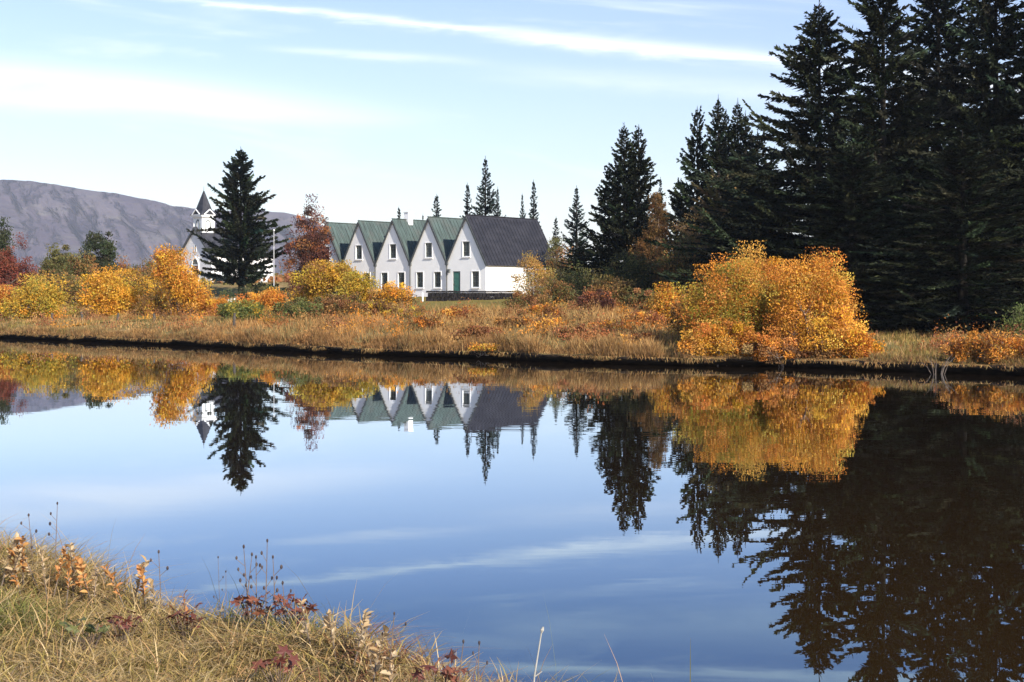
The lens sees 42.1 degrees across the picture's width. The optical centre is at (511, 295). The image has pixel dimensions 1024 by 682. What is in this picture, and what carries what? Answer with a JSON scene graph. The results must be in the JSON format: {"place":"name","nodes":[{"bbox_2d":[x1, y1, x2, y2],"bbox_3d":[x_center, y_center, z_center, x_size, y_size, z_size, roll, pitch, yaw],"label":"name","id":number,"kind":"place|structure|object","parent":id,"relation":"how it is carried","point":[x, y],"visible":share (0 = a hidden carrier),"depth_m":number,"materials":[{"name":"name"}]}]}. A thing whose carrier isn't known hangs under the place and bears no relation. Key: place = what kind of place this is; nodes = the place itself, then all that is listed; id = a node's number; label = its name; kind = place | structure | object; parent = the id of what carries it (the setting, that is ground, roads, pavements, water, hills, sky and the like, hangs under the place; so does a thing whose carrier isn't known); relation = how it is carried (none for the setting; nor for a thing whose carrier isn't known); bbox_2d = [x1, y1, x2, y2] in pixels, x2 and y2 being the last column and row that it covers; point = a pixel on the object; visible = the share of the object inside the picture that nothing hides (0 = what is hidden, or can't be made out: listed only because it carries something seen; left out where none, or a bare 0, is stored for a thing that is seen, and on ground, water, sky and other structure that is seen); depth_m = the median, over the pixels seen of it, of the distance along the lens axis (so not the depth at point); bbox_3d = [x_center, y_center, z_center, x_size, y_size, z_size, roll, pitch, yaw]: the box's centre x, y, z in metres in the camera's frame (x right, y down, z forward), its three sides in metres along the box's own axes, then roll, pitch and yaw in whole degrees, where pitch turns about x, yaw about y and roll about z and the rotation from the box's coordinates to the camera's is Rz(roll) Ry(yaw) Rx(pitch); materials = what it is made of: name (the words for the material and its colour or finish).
{"place":"outdoors","nodes":[
{"label":"outdoors","id":0,"kind":"place"},
{"bbox_2d":[0,180,323,274],"bbox_3d":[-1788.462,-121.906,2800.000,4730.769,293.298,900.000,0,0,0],"label":"mountain","id":1,"kind":"structure","parent":0,"point":[41,215],"depth_m":2775.86,"materials":[{"name":"grey stone"}]},
{"bbox_2d":[0,516,690,681],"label":"bank","id":2,"kind":"structure","parent":0,"point":[337,670],"depth_m":4.75,"materials":[{"name":"plant"}]},
{"bbox_2d":[14,535,29,588],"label":"willow sprig","id":3,"kind":"object","parent":2,"relation":"on","point":[21,541],"visible":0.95,"depth_m":5.79,"materials":[{"name":"orange plant"}]},
{"bbox_2d":[37,545,50,600],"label":"willow sprig","id":4,"kind":"object","parent":2,"relation":"on","point":[41,554],"visible":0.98,"depth_m":5.75,"materials":[{"name":"plant"}]},
{"bbox_2d":[58,617,109,655],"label":"green plant","id":5,"kind":"object","parent":2,"relation":"on","point":[90,628],"visible":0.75,"depth_m":4.96,"materials":[{"name":"green plant"}]},
{"bbox_2d":[76,558,92,606],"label":"willow sprig","id":6,"kind":"object","parent":2,"relation":"on","point":[79,569],"visible":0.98,"depth_m":5.75,"materials":[{"name":"orange plant"}]},
{"bbox_2d":[99,611,143,652],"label":"red plant","id":7,"kind":"object","parent":2,"relation":"on","point":[126,624],"visible":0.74,"depth_m":5.12,"materials":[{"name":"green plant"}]},
{"bbox_2d":[136,564,149,612],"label":"willow sprig","id":8,"kind":"object","parent":2,"relation":"on","point":[140,570],"visible":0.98,"depth_m":5.74,"materials":[{"name":"orange plant"}]},
{"bbox_2d":[162,603,204,646],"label":"red plant","id":9,"kind":"object","parent":2,"relation":"on","point":[185,618],"visible":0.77,"depth_m":5.21,"materials":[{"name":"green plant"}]},
{"bbox_2d":[230,590,278,636],"bbox_3d":[-1.012,1.254,5.213,0.174,0.192,0.181,0,0,-38],"label":"red plant","id":10,"kind":"object","parent":2,"relation":"on","point":[250,600],"visible":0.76,"depth_m":5.19,"materials":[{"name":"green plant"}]},
{"bbox_2d":[249,645,306,681],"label":"red plant","id":11,"kind":"object","parent":2,"relation":"on","point":[292,661],"visible":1,"depth_m":4.33,"materials":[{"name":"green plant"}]},
{"bbox_2d":[273,594,319,638],"bbox_3d":[-0.829,1.242,5.097,0.167,0.196,0.187,0,0,-22],"label":"red plant","id":12,"kind":"object","parent":2,"relation":"on","point":[278,597],"visible":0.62,"depth_m":5.10,"materials":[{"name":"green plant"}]},
{"bbox_2d":[322,609,337,658],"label":"willow sprig","id":13,"kind":"object","parent":2,"relation":"on","point":[329,624],"visible":0.99,"depth_m":4.67,"materials":[{"name":"beige plant"}]},
{"bbox_2d":[353,611,373,670],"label":"willow sprig","id":14,"kind":"object","parent":2,"relation":"on","point":[361,628],"visible":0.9,"depth_m":4.65,"materials":[{"name":"beige plant"}]},
{"bbox_2d":[366,625,389,681],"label":"willow sprig","id":15,"kind":"object","parent":2,"relation":"on","point":[378,666],"visible":1,"depth_m":4.31,"materials":[{"name":"beige plant"}]},
{"bbox_2d":[380,650,399,681],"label":"willow sprig","id":16,"kind":"object","parent":2,"relation":"on","point":[390,673],"visible":1,"depth_m":4.22,"materials":[{"name":"beige plant"}]},
{"bbox_2d":[410,648,467,681],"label":"red plant","id":17,"kind":"object","parent":2,"relation":"on","point":[447,671],"visible":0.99,"depth_m":4.20,"materials":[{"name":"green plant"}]},
{"bbox_2d":[0,338,1023,681],"bbox_3d":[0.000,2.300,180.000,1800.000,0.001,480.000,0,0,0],"label":"pond water","id":18,"kind":"structure","parent":0,"point":[644,522],"depth_m":15.02,"materials":[{"name":"blue liquid"}]},
{"bbox_2d":[0,282,1023,375],"bbox_3d":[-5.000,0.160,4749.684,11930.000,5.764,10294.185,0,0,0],"label":"ground","id":19,"kind":"structure","parent":0,"point":[991,369],"depth_m":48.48,"materials":[{"name":"brown plant"}]},
{"bbox_2d":[0,216,16,287],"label":"leafy tree","id":20,"kind":"object","parent":19,"relation":"on","point":[5,239],"visible":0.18,"depth_m":121.72,"materials":[{"name":"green plant"}]},
{"bbox_2d":[0,284,22,317],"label":"autumn shrub","id":21,"kind":"object","parent":19,"relation":"on","point":[3,292],"visible":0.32,"depth_m":83.55,"materials":[{"name":"orange plant"}]},
{"bbox_2d":[0,232,40,293],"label":"red shrub","id":22,"kind":"object","parent":19,"relation":"on","point":[9,271],"visible":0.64,"depth_m":105.85,"materials":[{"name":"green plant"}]},
{"bbox_2d":[0,270,81,319],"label":"autumn shrub","id":23,"kind":"object","parent":19,"relation":"on","point":[42,293],"visible":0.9,"depth_m":79.53,"materials":[{"name":"yellow plant"}]},
{"bbox_2d":[37,243,78,285],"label":"leafy tree","id":24,"kind":"object","parent":19,"relation":"on","point":[57,261],"visible":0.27,"depth_m":117.62,"materials":[{"name":"green plant"}]},
{"bbox_2d":[40,268,89,307],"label":"autumn shrub","id":25,"kind":"object","parent":19,"relation":"on","point":[72,290],"visible":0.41,"depth_m":97.67,"materials":[{"name":"yellow plant"}]},
{"bbox_2d":[60,250,99,303],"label":"leafy tree","id":26,"kind":"object","parent":19,"relation":"on","point":[77,267],"visible":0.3,"depth_m":111.48,"materials":[{"name":"green plant"}]},
{"bbox_2d":[78,230,119,283],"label":"leafy tree","id":27,"kind":"object","parent":19,"relation":"on","point":[106,257],"visible":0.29,"depth_m":127.24,"materials":[{"name":"green plant"}]},
{"bbox_2d":[73,263,157,315],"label":"autumn shrub","id":28,"kind":"object","parent":19,"relation":"on","point":[112,296],"visible":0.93,"depth_m":79.36,"materials":[{"name":"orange plant"}]},
{"bbox_2d":[118,258,168,305],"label":"autumn shrub","id":29,"kind":"object","parent":19,"relation":"on","point":[148,273],"visible":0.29,"depth_m":97.95,"materials":[{"name":"orange plant"}]},
{"bbox_2d":[14,270,295,286],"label":"distant scrub","id":30,"kind":"object","parent":19,"relation":"on","point":[276,277],"visible":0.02,"depth_m":140.42,"materials":[{"name":"orange plant"}]},
{"bbox_2d":[179,191,272,283],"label":"church","id":31,"kind":"structure","parent":19,"relation":"on","point":[202,213],"depth_m":142.06,"materials":[{"name":"paint"}]},
{"bbox_2d":[186,147,291,291],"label":"spruce tree","id":32,"kind":"object","parent":19,"relation":"on","point":[236,222],"visible":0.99,"depth_m":120.25,"materials":[{"name":"green plant"}]},
{"bbox_2d":[215,298,271,321],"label":"willow bush","id":33,"kind":"object","parent":19,"relation":"on","point":[226,310],"visible":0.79,"depth_m":68.73,"materials":[{"name":"green plant"}]},
{"bbox_2d":[265,296,323,320],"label":"willow bush","id":34,"kind":"object","parent":19,"relation":"on","point":[297,308],"visible":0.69,"depth_m":66.73,"materials":[{"name":"green plant"}]},
{"bbox_2d":[279,193,334,289],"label":"rowan tree","id":35,"kind":"object","parent":19,"relation":"on","point":[311,242],"visible":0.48,"depth_m":115.41,"materials":[{"name":"red plant"}]},
{"bbox_2d":[75,297,568,324],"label":"lawn","id":36,"kind":"structure","parent":19,"relation":"on","point":[481,302],"depth_m":84.14,"materials":[{"name":"green plant"}]},
{"bbox_2d":[133,289,168,314],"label":"autumn shrub","id":37,"kind":"object","parent":36,"relation":"on","point":[151,302],"visible":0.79,"depth_m":77.69,"materials":[{"name":"brown plant"}]},
{"bbox_2d":[148,243,215,314],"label":"autumn shrub","id":38,"kind":"object","parent":36,"relation":"on","point":[181,284],"visible":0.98,"depth_m":76.60,"materials":[{"name":"orange plant"}]},
{"bbox_2d":[194,295,228,315],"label":"autumn shrub","id":39,"kind":"object","parent":36,"relation":"on","point":[210,304],"visible":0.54,"depth_m":75.72,"materials":[{"name":"orange plant"}]},
{"bbox_2d":[219,280,286,299],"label":"autumn shrub","id":40,"kind":"object","parent":36,"relation":"on","point":[257,289],"visible":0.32,"depth_m":100.76,"materials":[{"name":"orange plant"}]},
{"bbox_2d":[250,286,289,311],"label":"autumn shrub","id":41,"kind":"object","parent":36,"relation":"on","point":[267,297],"visible":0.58,"depth_m":75.71,"materials":[{"name":"orange plant"}]},
{"bbox_2d":[328,271,380,308],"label":"autumn shrub","id":42,"kind":"object","parent":36,"relation":"on","point":[355,282],"visible":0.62,"depth_m":77.75,"materials":[{"name":"yellow plant"}]},
{"bbox_2d":[365,281,419,307],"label":"autumn shrub","id":43,"kind":"object","parent":36,"relation":"on","point":[389,293],"visible":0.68,"depth_m":75.80,"materials":[{"name":"orange plant"}]},
{"bbox_2d":[426,291,521,300],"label":"stone wall","id":44,"kind":"structure","parent":36,"relation":"on","point":[456,295],"depth_m":96.81,"materials":[{"name":"grey stone"}]},
{"bbox_2d":[536,276,578,303],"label":"autumn shrub","id":45,"kind":"object","parent":36,"relation":"on","point":[561,293],"visible":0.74,"depth_m":81.59,"materials":[{"name":"brown plant"}]},
{"bbox_2d":[565,274,636,307],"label":"autumn shrub","id":46,"kind":"object","parent":36,"relation":"on","point":[613,288],"visible":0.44,"depth_m":73.85,"materials":[{"name":"brown plant"}]},
{"bbox_2d":[593,248,658,304],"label":"autumn shrub","id":47,"kind":"object","parent":36,"relation":"on","point":[635,269],"visible":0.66,"depth_m":79.78,"materials":[{"name":"green plant"}]},
{"bbox_2d":[285,258,359,303],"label":"autumn shrub","id":48,"kind":"object","parent":19,"relation":"on","point":[320,283],"visible":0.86,"depth_m":79.42,"materials":[{"name":"yellow plant"}]},
{"bbox_2d":[309,291,366,316],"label":"autumn shrub","id":49,"kind":"object","parent":19,"relation":"on","point":[337,302],"visible":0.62,"depth_m":67.84,"materials":[{"name":"brown plant"}]},
{"bbox_2d":[355,298,399,318],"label":"autumn shrub","id":50,"kind":"object","parent":19,"relation":"on","point":[377,307],"visible":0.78,"depth_m":65.75,"materials":[{"name":"yellow plant"}]},
{"bbox_2d":[412,313,445,329],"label":"autumn shrub","id":51,"kind":"object","parent":19,"relation":"on","point":[420,319],"visible":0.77,"depth_m":55.82,"materials":[{"name":"orange plant"}]},
{"bbox_2d":[323,212,554,296],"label":"farmhouse","id":52,"kind":"object","parent":19,"relation":"on","point":[468,252],"visible":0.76,"depth_m":112.80,"materials":[{"name":"white paint"}]},
{"bbox_2d":[433,306,468,320],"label":"autumn shrub","id":53,"kind":"object","parent":19,"relation":"on","point":[459,311],"visible":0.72,"depth_m":61.86,"materials":[{"name":"orange plant"}]},
{"bbox_2d":[450,324,504,338],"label":"autumn shrub","id":54,"kind":"object","parent":19,"relation":"on","point":[470,329],"visible":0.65,"depth_m":51.28,"materials":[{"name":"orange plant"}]},
{"bbox_2d":[465,342,499,357],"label":"autumn shrub","id":55,"kind":"object","parent":19,"relation":"on","point":[480,347],"visible":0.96,"depth_m":48.01,"materials":[{"name":"yellow plant"}]},
{"bbox_2d":[471,156,505,216],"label":"spruce tree","id":56,"kind":"object","parent":19,"relation":"on","point":[482,200],"visible":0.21,"depth_m":123.90,"materials":[{"name":"green plant"}]},
{"bbox_2d":[0,288,1023,358],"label":"heath","id":57,"kind":"object","parent":19,"relation":"on","point":[602,332],"visible":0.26,"depth_m":57.96,"materials":[{"name":"orange plant"}]},
{"bbox_2d":[492,316,538,327],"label":"autumn shrub","id":58,"kind":"object","parent":19,"relation":"on","point":[521,320],"visible":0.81,"depth_m":55.69,"materials":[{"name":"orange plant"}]},
{"bbox_2d":[501,288,552,309],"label":"autumn shrub","id":59,"kind":"object","parent":19,"relation":"on","point":[543,298],"visible":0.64,"depth_m":69.75,"materials":[{"name":"brown plant"}]},
{"bbox_2d":[503,250,556,297],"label":"autumn shrub","id":60,"kind":"object","parent":19,"relation":"on","point":[536,269],"visible":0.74,"depth_m":83.96,"materials":[{"name":"yellow plant"}]},
{"bbox_2d":[517,302,566,318],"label":"autumn shrub","id":61,"kind":"object","parent":19,"relation":"on","point":[536,307],"visible":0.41,"depth_m":59.82,"materials":[{"name":"orange plant"}]},
{"bbox_2d":[534,236,575,291],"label":"birch tree","id":62,"kind":"object","parent":19,"relation":"on","point":[551,261],"visible":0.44,"depth_m":111.77,"materials":[{"name":"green plant"}]},
{"bbox_2d":[545,239,596,288],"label":"spruce tree","id":63,"kind":"object","parent":19,"relation":"on","point":[579,252],"visible":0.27,"depth_m":99.83,"materials":[{"name":"green plant"}]},
{"bbox_2d":[550,323,597,337],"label":"autumn shrub","id":64,"kind":"object","parent":19,"relation":"on","point":[561,332],"visible":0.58,"depth_m":49.65,"materials":[{"name":"orange plant"}]},
{"bbox_2d":[558,185,590,279],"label":"spruce tree","id":65,"kind":"object","parent":19,"relation":"on","point":[576,225],"visible":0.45,"depth_m":117.81,"materials":[{"name":"green plant"}]},
{"bbox_2d":[552,263,602,301],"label":"autumn shrub","id":66,"kind":"object","parent":19,"relation":"on","point":[578,283],"visible":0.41,"depth_m":87.71,"materials":[{"name":"green plant"}]},
{"bbox_2d":[568,289,619,312],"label":"autumn shrub","id":67,"kind":"object","parent":19,"relation":"on","point":[603,298],"visible":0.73,"depth_m":65.82,"materials":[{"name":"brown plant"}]},
{"bbox_2d":[575,166,626,282],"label":"spruce tree","id":68,"kind":"object","parent":19,"relation":"on","point":[599,217],"visible":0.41,"depth_m":91.66,"materials":[{"name":"green plant"}]},
{"bbox_2d":[587,318,639,330],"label":"autumn shrub","id":69,"kind":"object","parent":19,"relation":"on","point":[622,322],"visible":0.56,"depth_m":51.69,"materials":[{"name":"orange plant"}]},
{"bbox_2d":[569,125,670,294],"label":"spruce tree","id":70,"kind":"object","parent":19,"relation":"on","point":[630,193],"visible":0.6,"depth_m":90.58,"materials":[{"name":"green plant"}]},
{"bbox_2d":[622,288,656,311],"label":"autumn shrub","id":71,"kind":"object","parent":19,"relation":"on","point":[641,296],"visible":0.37,"depth_m":67.47,"materials":[{"name":"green plant"}]},
{"bbox_2d":[621,310,666,325],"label":"autumn shrub","id":72,"kind":"object","parent":19,"relation":"on","point":[640,314],"visible":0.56,"depth_m":55.70,"materials":[{"name":"orange plant"}]},
{"bbox_2d":[626,192,681,292],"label":"larch tree","id":73,"kind":"object","parent":19,"relation":"on","point":[658,231],"visible":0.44,"depth_m":85.69,"materials":[{"name":"orange plant"}]},
{"bbox_2d":[644,281,680,324],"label":"autumn shrub","id":74,"kind":"object","parent":19,"relation":"on","point":[662,303],"visible":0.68,"depth_m":57.86,"materials":[{"name":"orange plant"}]},
{"bbox_2d":[649,230,705,300],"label":"autumn shrub","id":75,"kind":"object","parent":19,"relation":"on","point":[671,266],"visible":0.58,"depth_m":75.61,"materials":[{"name":"green plant"}]},
{"bbox_2d":[659,177,695,244],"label":"spruce tree","id":76,"kind":"object","parent":19,"relation":"on","point":[674,220],"visible":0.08,"depth_m":111.75,"materials":[{"name":"green plant"}]},
{"bbox_2d":[664,293,698,340],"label":"autumn shrub","id":77,"kind":"object","parent":19,"relation":"on","point":[673,311],"visible":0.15,"depth_m":49.83,"materials":[{"name":"brown plant"}]},
{"bbox_2d":[656,213,719,297],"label":"tree","id":78,"kind":"object","parent":19,"relation":"on","point":[688,234],"visible":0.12,"depth_m":81.78,"materials":[{"name":"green plant"}]},
{"bbox_2d":[667,106,723,256],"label":"spruce tree","id":79,"kind":"object","parent":19,"relation":"on","point":[689,193],"visible":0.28,"depth_m":91.78,"materials":[{"name":"green plant"}]},
{"bbox_2d":[670,168,749,288],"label":"tree","id":80,"kind":"object","parent":19,"relation":"on","point":[711,192],"visible":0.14,"depth_m":83.88,"materials":[{"name":"green plant"}]},
{"bbox_2d":[676,319,760,365],"bbox_3d":[6.826,1.546,43.883,2.848,1.579,1.800,0,0,0],"label":"autumn shrub","id":81,"kind":"object","parent":19,"relation":"on","point":[722,337],"visible":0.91,"depth_m":43.57,"materials":[{"name":"orange plant"}]},
{"bbox_2d":[671,252,780,347],"bbox_3d":[7.369,0.279,46.176,3.694,3.567,2.871,0,0,0],"label":"autumn shrub","id":82,"kind":"object","parent":19,"relation":"on","point":[725,303],"visible":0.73,"depth_m":45.51,"materials":[{"name":"yellow plant"}]},
{"bbox_2d":[691,98,761,257],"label":"spruce tree","id":83,"kind":"object","parent":19,"relation":"on","point":[722,143],"visible":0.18,"depth_m":90.84,"materials":[{"name":"green plant"}]},
{"bbox_2d":[648,162,814,295],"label":"spruce tree","id":84,"kind":"object","parent":19,"relation":"on","point":[730,214],"visible":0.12,"depth_m":75.87,"materials":[{"name":"green plant"}]},
{"bbox_2d":[724,240,791,338],"bbox_3d":[8.684,0.056,47.255,3.455,4.101,3.066,0,0,0],"label":"autumn shrub","id":85,"kind":"object","parent":19,"relation":"on","point":[770,263],"visible":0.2,"depth_m":46.74,"materials":[{"name":"orange plant"}]},
{"bbox_2d":[747,130,792,241],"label":"spruce tree","id":86,"kind":"object","parent":19,"relation":"on","point":[761,144],"visible":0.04,"depth_m":103.64,"materials":[{"name":"green plant"}]},
{"bbox_2d":[741,326,835,366],"bbox_3d":[8.952,1.674,42.895,3.232,1.398,1.640,0,0,0],"label":"autumn shrub","id":87,"kind":"object","parent":19,"relation":"on","point":[788,347],"visible":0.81,"depth_m":42.62,"materials":[{"name":"orange plant"}]},
{"bbox_2d":[761,246,868,347],"bbox_3d":[10.134,0.217,45.121,3.496,3.782,2.773,0,0,0],"label":"autumn shrub","id":88,"kind":"object","parent":19,"relation":"on","point":[812,291],"visible":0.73,"depth_m":44.44,"materials":[{"name":"orange plant"}]},
{"bbox_2d":[643,0,1003,330],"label":"spruce tree","id":89,"kind":"object","parent":19,"relation":"on","point":[798,129],"visible":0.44,"depth_m":68.33,"materials":[{"name":"green plant"}]},
{"bbox_2d":[806,305,887,358],"bbox_3d":[10.703,1.305,42.352,2.469,2.062,1.364,0,0,0],"label":"autumn shrub","id":90,"kind":"object","parent":19,"relation":"on","point":[841,341],"visible":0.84,"depth_m":42.14,"materials":[{"name":"orange plant"}]},
{"bbox_2d":[732,145,1000,334],"bbox_3d":[16.651,-2.008,63.114,13.421,10.254,12.096,0,0,28],"label":"spruce tree","id":91,"kind":"object","parent":19,"relation":"on","point":[853,215],"visible":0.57,"depth_m":62.38,"materials":[{"name":"green plant"}]},
{"bbox_2d":[754,0,1009,328],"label":"spruce tree","id":92,"kind":"object","parent":19,"relation":"on","point":[869,50],"visible":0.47,"depth_m":66.32,"materials":[{"name":"green plant"}]},
{"bbox_2d":[808,0,1023,317],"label":"spruce tree","id":93,"kind":"object","parent":19,"relation":"on","point":[938,20],"visible":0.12,"depth_m":70.42,"materials":[{"name":"green plant"}]},
{"bbox_2d":[835,129,1023,335],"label":"spruce tree","id":94,"kind":"object","parent":19,"relation":"on","point":[965,229],"visible":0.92,"depth_m":59.39,"materials":[{"name":"green plant"}]},
{"bbox_2d":[859,0,1023,329],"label":"spruce tree","id":95,"kind":"object","parent":19,"relation":"on","point":[986,22],"visible":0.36,"depth_m":65.18,"materials":[{"name":"green plant"}]},
{"bbox_2d":[896,0,1023,326],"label":"spruce tree","id":96,"kind":"object","parent":19,"relation":"on","point":[1015,126],"visible":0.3,"depth_m":64.28,"materials":[{"name":"green plant"}]},
{"bbox_2d":[936,330,988,362],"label":"autumn shrub","id":97,"kind":"object","parent":19,"relation":"on","point":[963,347],"visible":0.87,"depth_m":39.76,"materials":[{"name":"orange plant"}]},
{"bbox_2d":[972,323,1023,363],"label":"autumn shrub","id":98,"kind":"object","parent":19,"relation":"on","point":[998,349],"visible":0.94,"depth_m":39.02,"materials":[{"name":"orange plant"}]},
{"bbox_2d":[999,302,1023,338],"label":"green sapling","id":99,"kind":"object","parent":19,"relation":"on","point":[1016,319],"visible":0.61,"depth_m":51.80,"materials":[{"name":"green plant"}]},
{"bbox_2d":[0,0,1023,273],"label":"sky","id":100,"kind":"structure","parent":0,"point":[372,109],"materials":[{"name":"blue"}]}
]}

